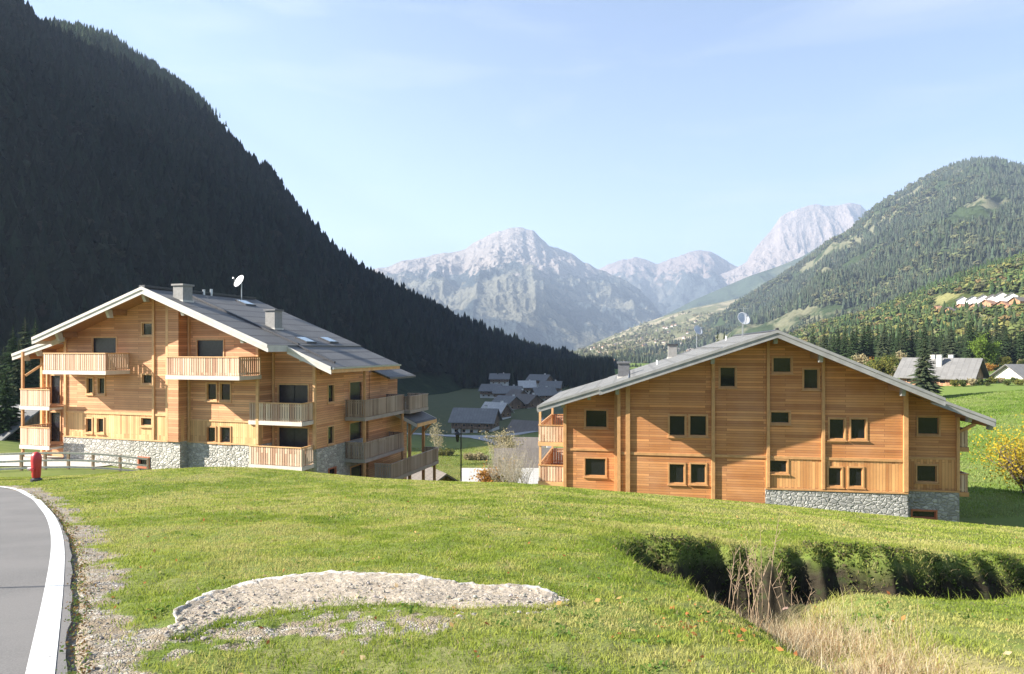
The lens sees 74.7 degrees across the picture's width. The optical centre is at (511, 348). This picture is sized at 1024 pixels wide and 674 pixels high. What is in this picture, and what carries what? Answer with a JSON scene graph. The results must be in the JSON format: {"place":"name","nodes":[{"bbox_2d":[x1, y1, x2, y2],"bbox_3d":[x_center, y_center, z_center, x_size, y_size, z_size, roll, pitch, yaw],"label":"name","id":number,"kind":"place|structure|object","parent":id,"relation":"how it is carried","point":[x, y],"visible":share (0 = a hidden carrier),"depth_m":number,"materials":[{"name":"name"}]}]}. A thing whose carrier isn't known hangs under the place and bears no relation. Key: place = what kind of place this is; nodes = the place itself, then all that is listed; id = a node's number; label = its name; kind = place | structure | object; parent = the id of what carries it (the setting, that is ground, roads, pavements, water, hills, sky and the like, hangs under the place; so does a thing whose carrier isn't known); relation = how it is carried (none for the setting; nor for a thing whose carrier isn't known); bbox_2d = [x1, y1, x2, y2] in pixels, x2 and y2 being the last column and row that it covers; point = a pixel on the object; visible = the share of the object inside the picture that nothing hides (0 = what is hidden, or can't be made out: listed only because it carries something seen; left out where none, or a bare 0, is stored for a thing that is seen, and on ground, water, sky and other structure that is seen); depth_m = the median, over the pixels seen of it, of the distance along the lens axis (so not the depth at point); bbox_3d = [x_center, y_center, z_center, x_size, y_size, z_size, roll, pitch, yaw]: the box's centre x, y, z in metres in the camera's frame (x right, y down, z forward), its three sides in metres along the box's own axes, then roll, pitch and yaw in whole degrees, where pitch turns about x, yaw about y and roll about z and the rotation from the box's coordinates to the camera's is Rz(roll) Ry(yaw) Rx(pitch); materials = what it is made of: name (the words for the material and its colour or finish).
{"place":"outdoors","nodes":[
{"label":"outdoors","id":0,"kind":"place"},
{"bbox_2d":[0,488,72,673],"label":"road","id":1,"kind":"structure","parent":0,"point":[25,543],"depth_m":6.29,"materials":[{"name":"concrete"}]},
{"bbox_2d":[0,486,64,673],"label":"road marking","id":2,"kind":"object","parent":1,"relation":"on","point":[42,656],"visible":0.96,"depth_m":5.07,"materials":[{"name":"paint"}]},
{"bbox_2d":[0,454,108,466],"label":"driveway","id":3,"kind":"structure","parent":0,"point":[28,457],"depth_m":43.63,"materials":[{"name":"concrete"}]},
{"bbox_2d":[14,33,464,395],"bbox_3d":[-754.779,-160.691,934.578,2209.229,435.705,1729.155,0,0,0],"label":"mountain","id":4,"kind":"structure","parent":0,"point":[430,383],"depth_m":481.26,"materials":[{"name":"plant"}]},
{"bbox_2d":[0,0,640,374],"bbox_3d":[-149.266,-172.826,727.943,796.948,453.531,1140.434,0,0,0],"label":"forest","id":5,"kind":"object","parent":4,"relation":"on","point":[152,191],"visible":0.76,"depth_m":457.73,"materials":[{"name":"plant"}]},
{"bbox_2d":[0,363,1023,673],"bbox_3d":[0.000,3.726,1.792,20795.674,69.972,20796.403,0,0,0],"label":"ground","id":6,"kind":"structure","parent":0,"point":[812,575],"depth_m":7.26,"materials":[{"name":"plant"}]},
{"bbox_2d":[0,369,28,440],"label":"conifer","id":7,"kind":"object","parent":6,"relation":"on","point":[9,414],"visible":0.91,"depth_m":69.72,"materials":[{"name":"green plant"}]},
{"bbox_2d":[0,328,36,402],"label":"conifer","id":8,"kind":"object","parent":6,"relation":"on","point":[10,361],"visible":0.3,"depth_m":83.58,"materials":[{"name":"green plant"}]},
{"bbox_2d":[0,405,39,440],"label":"house","id":9,"kind":"structure","parent":6,"relation":"on","point":[32,417],"depth_m":71.66,"materials":[{"name":"paint"}]},
{"bbox_2d":[8,340,32,404],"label":"conifer","id":10,"kind":"object","parent":6,"relation":"on","point":[15,379],"visible":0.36,"depth_m":77.63,"materials":[{"name":"green plant"}]},
{"bbox_2d":[17,320,39,384],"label":"conifer","id":11,"kind":"object","parent":6,"relation":"on","point":[24,339],"visible":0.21,"depth_m":91.90,"materials":[{"name":"green plant"}]},
{"bbox_2d":[25,345,39,387],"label":"conifer","id":12,"kind":"object","parent":6,"relation":"on","point":[32,378],"visible":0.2,"depth_m":85.91,"materials":[{"name":"green plant"}]},
{"bbox_2d":[27,452,41,481],"bbox_3d":[-15.834,3.945,22.253,0.335,1.030,0.406,0,0,36],"label":"fire hydrant","id":13,"kind":"object","parent":6,"relation":"on","point":[35,468],"visible":0.97,"depth_m":22.17,"materials":[{"name":"metal"}]},
{"bbox_2d":[27,492,98,673],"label":"verge weeds","id":14,"kind":"object","parent":6,"relation":"on","point":[77,618],"visible":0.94,"depth_m":5.24,"materials":[{"name":"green plant"}]},
{"bbox_2d":[0,452,149,470],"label":"rail fence","id":15,"kind":"object","parent":6,"relation":"on","point":[68,460],"visible":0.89,"depth_m":37.72,"materials":[{"name":"brown wood"}]},
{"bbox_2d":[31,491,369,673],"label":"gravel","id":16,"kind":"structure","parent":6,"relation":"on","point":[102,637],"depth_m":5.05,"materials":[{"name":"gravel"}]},
{"bbox_2d":[11,275,438,480],"bbox_3d":[-20.727,6.098,53.775,29.169,23.004,25.145,0,0,17],"label":"chalet","id":17,"kind":"object","parent":6,"relation":"on","point":[182,375],"visible":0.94,"depth_m":43.31,"materials":[{"name":"wood"}]},
{"bbox_2d":[49,411,60,440],"bbox_3d":[-32.251,5.611,47.442,1.083,2.375,0.205,0,0,17],"label":"door","id":18,"kind":"structure","parent":17,"relation":"in","point":[54,416],"depth_m":47.49,"materials":[{"name":"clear glass"}]},
{"bbox_2d":[50,374,60,403],"bbox_3d":[-32.229,2.896,47.436,1.039,2.144,0.205,0,0,17],"label":"door","id":19,"kind":"structure","parent":17,"relation":"in","point":[55,379],"depth_m":47.48,"materials":[{"name":"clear glass"}]},
{"bbox_2d":[95,377,105,395],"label":"window","id":20,"kind":"structure","parent":17,"relation":"in","point":[101,381],"depth_m":44.69,"materials":[{"name":"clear glass"}]},
{"bbox_2d":[92,337,116,369],"bbox_3d":[-27.055,0.356,44.599,2.156,2.304,0.205,0,0,17],"label":"door","id":21,"kind":"structure","parent":17,"relation":"in","point":[99,344],"depth_m":44.64,"materials":[{"name":"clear glass"}]},
{"bbox_2d":[196,339,224,374],"bbox_3d":[-19.268,0.595,42.898,2.190,2.431,0.205,0,0,17],"label":"door","id":22,"kind":"structure","parent":17,"relation":"in","point":[204,347],"depth_m":42.95,"materials":[{"name":"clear glass"}]},
{"bbox_2d":[204,426,216,443],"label":"window","id":23,"kind":"structure","parent":17,"relation":"in","point":[211,431],"depth_m":42.88,"materials":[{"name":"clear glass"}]},
{"bbox_2d":[204,382,217,401],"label":"window","id":24,"kind":"structure","parent":17,"relation":"in","point":[211,387],"depth_m":42.87,"materials":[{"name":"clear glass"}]},
{"bbox_2d":[218,426,231,444],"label":"window","id":25,"kind":"structure","parent":17,"relation":"in","point":[225,432],"depth_m":42.58,"materials":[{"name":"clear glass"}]},
{"bbox_2d":[219,382,231,402],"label":"window","id":26,"kind":"structure","parent":17,"relation":"in","point":[225,388],"depth_m":42.56,"materials":[{"name":"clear glass"}]},
{"bbox_2d":[277,383,308,425],"bbox_3d":[-13.844,3.541,42.547,2.329,2.649,0.205,0,0,17],"label":"door","id":27,"kind":"structure","parent":17,"relation":"in","point":[286,393],"depth_m":42.61,"materials":[{"name":"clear glass"}]},
{"bbox_2d":[277,426,308,471],"bbox_3d":[-13.844,6.344,42.547,2.329,2.826,0.205,0,0,17],"label":"door","id":28,"kind":"structure","parent":17,"relation":"in","point":[287,436],"depth_m":42.56,"materials":[{"name":"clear glass"}]},
{"bbox_2d":[349,380,362,413],"bbox_3d":[-10.878,3.537,46.666,0.195,2.602,1.996,0,0,17],"label":"door","id":29,"kind":"structure","parent":17,"relation":"in","point":[354,386],"depth_m":46.71,"materials":[{"name":"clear glass"}]},
{"bbox_2d":[349,421,362,440],"bbox_3d":[-10.897,6.410,46.604,0.195,2.754,1.866,0,0,17],"label":"door","id":30,"kind":"structure","parent":17,"relation":"in","point":[354,427],"depth_m":46.71,"materials":[{"name":"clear glass"}]},
{"bbox_2d":[173,570,558,634],"bbox_3d":[-1.171,2.059,5.665,3.026,0.372,1.991,0,0,-20],"label":"rock ledge","id":31,"kind":"object","parent":6,"relation":"on","point":[280,583],"visible":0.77,"depth_m":5.55,"materials":[{"name":"stone"}]},
{"bbox_2d":[163,578,568,641],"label":"gravel","id":32,"kind":"structure","parent":31,"relation":"on","point":[166,634],"depth_m":5.23,"materials":[{"name":"gravel"}]},
{"bbox_2d":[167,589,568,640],"bbox_3d":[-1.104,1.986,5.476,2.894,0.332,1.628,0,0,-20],"label":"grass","id":33,"kind":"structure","parent":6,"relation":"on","point":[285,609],"depth_m":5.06,"materials":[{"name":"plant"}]},
{"bbox_2d":[407,467,459,481],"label":"barn","id":34,"kind":"structure","parent":6,"relation":"on","point":[441,475],"depth_m":70.00,"materials":[{"name":"grey"}]},
{"bbox_2d":[426,423,445,450],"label":"bare tree","id":35,"kind":"object","parent":6,"relation":"on","point":[436,438],"visible":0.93,"depth_m":149.41,"materials":[{"name":"beige plant"}]},
{"bbox_2d":[448,405,502,432],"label":"house","id":36,"kind":"structure","parent":6,"relation":"on","point":[473,420],"depth_m":246.15,"materials":[{"name":"paint"}]},
{"bbox_2d":[407,445,557,483],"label":"grass","id":37,"kind":"structure","parent":6,"relation":"on","point":[451,462],"depth_m":156.42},
{"bbox_2d":[478,383,502,397],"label":"house","id":38,"kind":"structure","parent":6,"relation":"on","point":[486,390],"depth_m":427.04,"materials":[{"name":"paint"}]},
{"bbox_2d":[469,458,517,481],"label":"shrub","id":39,"kind":"object","parent":6,"relation":"on","point":[483,475],"visible":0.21,"depth_m":75.92,"materials":[{"name":"brown plant"}]},
{"bbox_2d":[481,400,513,418],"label":"house","id":40,"kind":"structure","parent":6,"relation":"on","point":[505,410],"depth_m":288.08,"materials":[{"name":"paint"}]},
{"bbox_2d":[489,372,509,385],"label":"house","id":41,"kind":"structure","parent":6,"relation":"on","point":[503,378],"depth_m":515.43,"materials":[{"name":"paint"}]},
{"bbox_2d":[462,468,538,483],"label":"house","id":42,"kind":"structure","parent":6,"relation":"on","point":[467,473],"depth_m":96.84,"materials":[{"name":"paint"}]},
{"bbox_2d":[479,426,525,453],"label":"bushy tree","id":43,"kind":"object","parent":6,"relation":"on","point":[508,438],"visible":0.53,"depth_m":151.53,"materials":[{"name":"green plant"}]},
{"bbox_2d":[481,430,532,482],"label":"young bare tree","id":44,"kind":"object","parent":6,"relation":"on","point":[500,473],"visible":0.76,"depth_m":67.62,"materials":[{"name":"beige plant"}]},
{"bbox_2d":[491,394,523,409],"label":"house","id":45,"kind":"structure","parent":6,"relation":"on","point":[513,401],"depth_m":326.60,"materials":[{"name":"paint"}]},
{"bbox_2d":[492,384,522,398],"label":"house","id":46,"kind":"structure","parent":6,"relation":"on","point":[500,390],"depth_m":397.31,"materials":[{"name":"paint"}]},
{"bbox_2d":[0,466,1023,548],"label":"grass","id":47,"kind":"structure","parent":6,"relation":"on","point":[564,491],"depth_m":16.26,"materials":[{"name":"plant"}]},
{"bbox_2d":[495,444,537,483],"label":"young bare tree","id":48,"kind":"object","parent":6,"relation":"on","point":[509,475],"visible":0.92,"depth_m":65.92,"materials":[{"name":"beige plant"}]},
{"bbox_2d":[16,477,1018,673],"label":"meadow weeds","id":49,"kind":"object","parent":6,"relation":"on","point":[592,624],"visible":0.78,"depth_m":5.69,"materials":[{"name":"green plant"}]},
{"bbox_2d":[505,418,543,433],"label":"house","id":50,"kind":"structure","parent":6,"relation":"on","point":[517,426],"depth_m":224.06,"materials":[{"name":"paint"}]},
{"bbox_2d":[494,446,561,467],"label":"house","id":51,"kind":"structure","parent":6,"relation":"on","point":[532,453],"depth_m":126.56,"materials":[{"name":"paint"}]},
{"bbox_2d":[515,392,543,407],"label":"house","id":52,"kind":"structure","parent":6,"relation":"on","point":[532,400],"depth_m":330.35,"materials":[{"name":"paint"}]},
{"bbox_2d":[512,437,546,447],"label":"house","id":53,"kind":"structure","parent":6,"relation":"on","point":[530,442],"depth_m":173.97,"materials":[{"name":"paint"}]},
{"bbox_2d":[454,354,615,387],"bbox_3d":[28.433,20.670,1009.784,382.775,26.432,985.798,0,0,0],"label":"forest","id":54,"kind":"object","parent":6,"relation":"on","point":[573,372],"visible":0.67,"depth_m":533.48,"materials":[{"name":"plant"}]},
{"bbox_2d":[526,373,553,386],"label":"house","id":55,"kind":"structure","parent":6,"relation":"on","point":[538,378],"depth_m":496.89,"materials":[{"name":"paint"}]},
{"bbox_2d":[57,483,1022,673],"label":"fallen leaves","id":56,"kind":"object","parent":6,"relation":"on","point":[598,600],"visible":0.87,"depth_m":5.47,"materials":[{"name":"brown plant"}]},
{"bbox_2d":[529,386,556,400],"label":"house","id":57,"kind":"structure","parent":6,"relation":"on","point":[545,393],"depth_m":382.26,"materials":[{"name":"paint"}]},
{"bbox_2d":[538,380,563,392],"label":"house","id":58,"kind":"structure","parent":6,"relation":"on","point":[558,385],"depth_m":437.34,"materials":[{"name":"paint"}]},
{"bbox_2d":[617,598,805,662],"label":"fallen leaves","id":59,"kind":"object","parent":6,"relation":"on","point":[740,635],"visible":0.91,"depth_m":4.70,"materials":[{"name":"brown plant"}]},
{"bbox_2d":[727,541,776,623],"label":"dry stalks","id":60,"kind":"object","parent":6,"relation":"on","point":[731,578],"visible":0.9,"depth_m":7.05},
{"bbox_2d":[744,514,781,627],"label":"dry stalks","id":61,"kind":"object","parent":6,"relation":"on","point":[747,565],"visible":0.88,"depth_m":7.40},
{"bbox_2d":[537,307,995,521],"bbox_3d":[14.495,4.839,43.411,24.917,15.123,14.976,0,0,10],"label":"chalet","id":62,"kind":"object","parent":6,"relation":"on","point":[776,416],"visible":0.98,"depth_m":38.20,"materials":[{"name":"brown wood"}]},
{"bbox_2d":[583,457,607,478],"bbox_3d":[5.114,7.292,41.142,1.518,1.277,0.270,0,0,10],"label":"window","id":63,"kind":"structure","parent":62,"relation":"in","point":[594,467],"depth_m":41.18,"materials":[{"name":"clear glass"}]},
{"bbox_2d":[583,409,608,429],"bbox_3d":[5.168,4.321,41.133,1.575,1.276,0.270,0,0,10],"label":"window","id":64,"kind":"structure","parent":62,"relation":"in","point":[594,419],"depth_m":41.17,"materials":[{"name":"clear glass"}]},
{"bbox_2d":[667,414,686,437],"bbox_3d":[9.655,4.524,39.174,1.170,1.389,0.270,0,0,10],"label":"window","id":65,"kind":"structure","parent":62,"relation":"in","point":[677,423],"depth_m":39.21,"materials":[{"name":"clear glass"}]},
{"bbox_2d":[667,462,686,485],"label":"window","id":66,"kind":"structure","parent":62,"relation":"in","point":[676,471],"depth_m":39.21,"materials":[{"name":"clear glass"}]},
{"bbox_2d":[687,414,708,437],"bbox_3d":[10.821,4.501,38.968,1.212,1.383,0.270,0,0,10],"label":"window","id":67,"kind":"structure","parent":62,"relation":"in","point":[697,423],"depth_m":39.00,"materials":[{"name":"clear glass"}]},
{"bbox_2d":[688,462,707,485],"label":"window","id":68,"kind":"structure","parent":62,"relation":"in","point":[697,471],"depth_m":38.99,"materials":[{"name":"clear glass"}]},
{"bbox_2d":[718,366,737,388],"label":"window","id":69,"kind":"structure","parent":62,"relation":"in","point":[727,374],"depth_m":38.71,"materials":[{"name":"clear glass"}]},
{"bbox_2d":[770,459,789,475],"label":"window","id":70,"kind":"structure","parent":62,"relation":"in","point":[777,466],"depth_m":38.22,"materials":[{"name":"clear glass"}]},
{"bbox_2d":[770,410,791,425],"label":"window","id":71,"kind":"structure","parent":62,"relation":"in","point":[777,417],"depth_m":38.20,"materials":[{"name":"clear glass"}]},
{"bbox_2d":[771,356,793,374],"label":"window","id":72,"kind":"structure","parent":62,"relation":"in","point":[781,365],"depth_m":38.19,"materials":[{"name":"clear glass"}]},
{"bbox_2d":[801,368,820,390],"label":"window","id":73,"kind":"structure","parent":62,"relation":"in","point":[810,376],"depth_m":37.93,"materials":[{"name":"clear glass"}]},
{"bbox_2d":[826,466,844,488],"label":"window","id":74,"kind":"structure","parent":62,"relation":"in","point":[834,473],"depth_m":37.70,"materials":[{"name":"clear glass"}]},
{"bbox_2d":[827,417,847,441],"bbox_3d":[18.246,4.533,37.659,1.052,1.344,0.270,0,0,10],"label":"window","id":75,"kind":"structure","parent":62,"relation":"in","point":[836,425],"depth_m":37.68,"materials":[{"name":"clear glass"}]},
{"bbox_2d":[846,466,865,489],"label":"window","id":76,"kind":"structure","parent":62,"relation":"in","point":[855,474],"depth_m":37.51,"materials":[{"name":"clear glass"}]},
{"bbox_2d":[848,417,868,441],"bbox_3d":[19.348,4.510,37.465,1.044,1.338,0.270,0,0,10],"label":"window","id":77,"kind":"structure","parent":62,"relation":"in","point":[858,426],"depth_m":37.49,"materials":[{"name":"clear glass"}]},
{"bbox_2d":[911,509,938,520],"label":"window","id":78,"kind":"structure","parent":62,"relation":"in","point":[915,513],"depth_m":37.88,"materials":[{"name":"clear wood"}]},
{"bbox_2d":[914,464,939,484],"bbox_3d":[23.445,7.089,37.910,1.282,1.141,0.270,0,0,10],"label":"window","id":79,"kind":"structure","parent":62,"relation":"in","point":[928,474],"depth_m":37.94,"materials":[{"name":"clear glass"}]},
{"bbox_2d":[916,415,941,436],"bbox_3d":[23.528,4.378,37.896,1.353,1.193,0.270,0,0,10],"label":"window","id":80,"kind":"structure","parent":62,"relation":"in","point":[926,426],"depth_m":37.93,"materials":[{"name":"clear glass"}]},
{"bbox_2d":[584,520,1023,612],"bbox_3d":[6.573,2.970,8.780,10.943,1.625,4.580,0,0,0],"label":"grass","id":81,"kind":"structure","parent":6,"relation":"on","point":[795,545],"depth_m":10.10,"materials":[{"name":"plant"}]},
{"bbox_2d":[605,532,1023,623],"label":"bank weeds","id":82,"kind":"object","parent":6,"relation":"on","point":[686,538],"visible":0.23,"depth_m":9.84,"materials":[{"name":"green plant"}]},
{"bbox_2d":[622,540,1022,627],"bbox_3d":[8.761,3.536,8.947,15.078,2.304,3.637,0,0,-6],"label":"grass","id":83,"kind":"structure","parent":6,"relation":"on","point":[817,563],"depth_m":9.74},
{"bbox_2d":[704,587,988,673],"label":"dry grass","id":84,"kind":"structure","parent":6,"relation":"on","point":[802,636],"depth_m":5.26,"materials":[{"name":"plant"}]},
{"bbox_2d":[874,321,892,357],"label":"conifer","id":85,"kind":"object","parent":6,"relation":"on","point":[884,345],"visible":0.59,"depth_m":212.88,"materials":[{"name":"green plant"}]},
{"bbox_2d":[870,355,897,374],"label":"autumn tree","id":86,"kind":"object","parent":6,"relation":"on","point":[886,367],"visible":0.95,"depth_m":166.20,"materials":[{"name":"green plant"}]},
{"bbox_2d":[897,320,913,357],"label":"conifer","id":87,"kind":"object","parent":6,"relation":"on","point":[905,334],"visible":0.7,"depth_m":233.49,"materials":[{"name":"green plant"}]},
{"bbox_2d":[909,336,943,395],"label":"conifer","id":88,"kind":"object","parent":6,"relation":"on","point":[924,378],"visible":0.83,"depth_m":121.27,"materials":[{"name":"green plant"}]},
{"bbox_2d":[893,354,989,385],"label":"house","id":89,"kind":"structure","parent":6,"relation":"on","point":[951,367],"depth_m":146.62,"materials":[{"name":"paint"}]},
{"bbox_2d":[945,322,961,357],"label":"conifer","id":90,"kind":"object","parent":6,"relation":"on","point":[951,342],"visible":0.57,"depth_m":227.92,"materials":[{"name":"green plant"}]},
{"bbox_2d":[960,318,975,357],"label":"conifer","id":91,"kind":"object","parent":6,"relation":"on","point":[968,353],"visible":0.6,"depth_m":211.88,"materials":[{"name":"green plant"}]},
{"bbox_2d":[941,389,1023,517],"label":"grass","id":92,"kind":"structure","parent":6,"relation":"on","point":[967,470],"depth_m":69.29,"materials":[{"name":"plant"}]},
{"bbox_2d":[966,329,1001,362],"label":"broadleaf tree","id":93,"kind":"object","parent":6,"relation":"on","point":[984,349],"visible":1,"depth_m":199.07,"materials":[{"name":"green plant"}]},
{"bbox_2d":[960,413,1023,492],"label":"yellow tree","id":94,"kind":"object","parent":6,"relation":"on","point":[1009,465],"visible":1,"depth_m":50.24,"materials":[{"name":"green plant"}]},
{"bbox_2d":[990,364,1023,378],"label":"house","id":95,"kind":"structure","parent":6,"relation":"on","point":[1006,371],"depth_m":154.10,"materials":[{"name":"paint"}]},
{"bbox_2d":[1010,322,1023,363],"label":"conifer","id":96,"kind":"object","parent":6,"relation":"on","point":[1019,352],"visible":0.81,"depth_m":212.65,"materials":[{"name":"green plant"}]},
{"bbox_2d":[372,227,661,350],"bbox_3d":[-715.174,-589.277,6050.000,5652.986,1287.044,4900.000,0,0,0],"label":"mountain","id":97,"kind":"structure","parent":0,"point":[527,284],"depth_m":5677.27,"materials":[{"name":"stone"}]},
{"bbox_2d":[24,0,1023,268],"label":"sky","id":98,"kind":"structure","parent":0,"point":[609,131],"materials":[{"name":"blue"}]},
{"bbox_2d":[579,299,737,355],"bbox_3d":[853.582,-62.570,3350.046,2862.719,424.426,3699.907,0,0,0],"label":"mountain","id":99,"kind":"structure","parent":0,"point":[720,307],"depth_m":3019.76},
{"bbox_2d":[568,311,732,358],"bbox_3d":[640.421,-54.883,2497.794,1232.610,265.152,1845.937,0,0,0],"label":"wood patches","id":100,"kind":"object","parent":99,"relation":"on","point":[610,349],"visible":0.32,"depth_m":2379.00,"materials":[{"name":"green plant"}]},
{"bbox_2d":[598,250,736,315],"bbox_3d":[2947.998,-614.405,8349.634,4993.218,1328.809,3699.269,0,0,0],"label":"mountain","id":101,"kind":"structure","parent":0,"point":[669,285],"depth_m":8181.15,"materials":[{"name":"stone"}]},
{"bbox_2d":[659,246,819,317],"bbox_3d":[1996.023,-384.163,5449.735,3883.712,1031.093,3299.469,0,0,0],"label":"mountain","id":102,"kind":"structure","parent":0,"point":[740,288],"depth_m":5044.81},
{"bbox_2d":[718,203,867,284],"bbox_3d":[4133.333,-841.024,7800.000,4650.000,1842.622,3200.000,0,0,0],"label":"mountain","id":103,"kind":"structure","parent":0,"point":[795,234],"depth_m":7975.95,"materials":[{"name":"stone"}]},
{"bbox_2d":[663,164,1023,350],"bbox_3d":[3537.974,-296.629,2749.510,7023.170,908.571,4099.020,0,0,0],"label":"mountain","id":104,"kind":"structure","parent":0,"point":[976,208],"depth_m":1746.82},
{"bbox_2d":[601,155,1023,362],"bbox_3d":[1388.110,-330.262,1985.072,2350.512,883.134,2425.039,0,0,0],"label":"forest","id":105,"kind":"object","parent":104,"relation":"on","point":[871,270],"visible":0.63,"depth_m":1629.15,"materials":[{"name":"plant"}]},
{"bbox_2d":[873,268,1023,326],"bbox_3d":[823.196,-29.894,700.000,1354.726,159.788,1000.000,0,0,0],"label":"mountain","id":106,"kind":"structure","parent":0,"point":[948,298],"depth_m":613.43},
{"bbox_2d":[787,251,1023,347],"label":"forest","id":107,"kind":"object","parent":106,"relation":"on","point":[914,307],"visible":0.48,"depth_m":583.23,"materials":[{"name":"plant"}]},
{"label":"mountain","id":108,"kind":"structure","parent":0,"visible":0},
{"bbox_2d":[39,15,229,133],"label":"forest","id":109,"kind":"object","parent":108,"relation":"on","point":[151,66],"visible":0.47,"depth_m":882.11,"materials":[{"name":"plant"}]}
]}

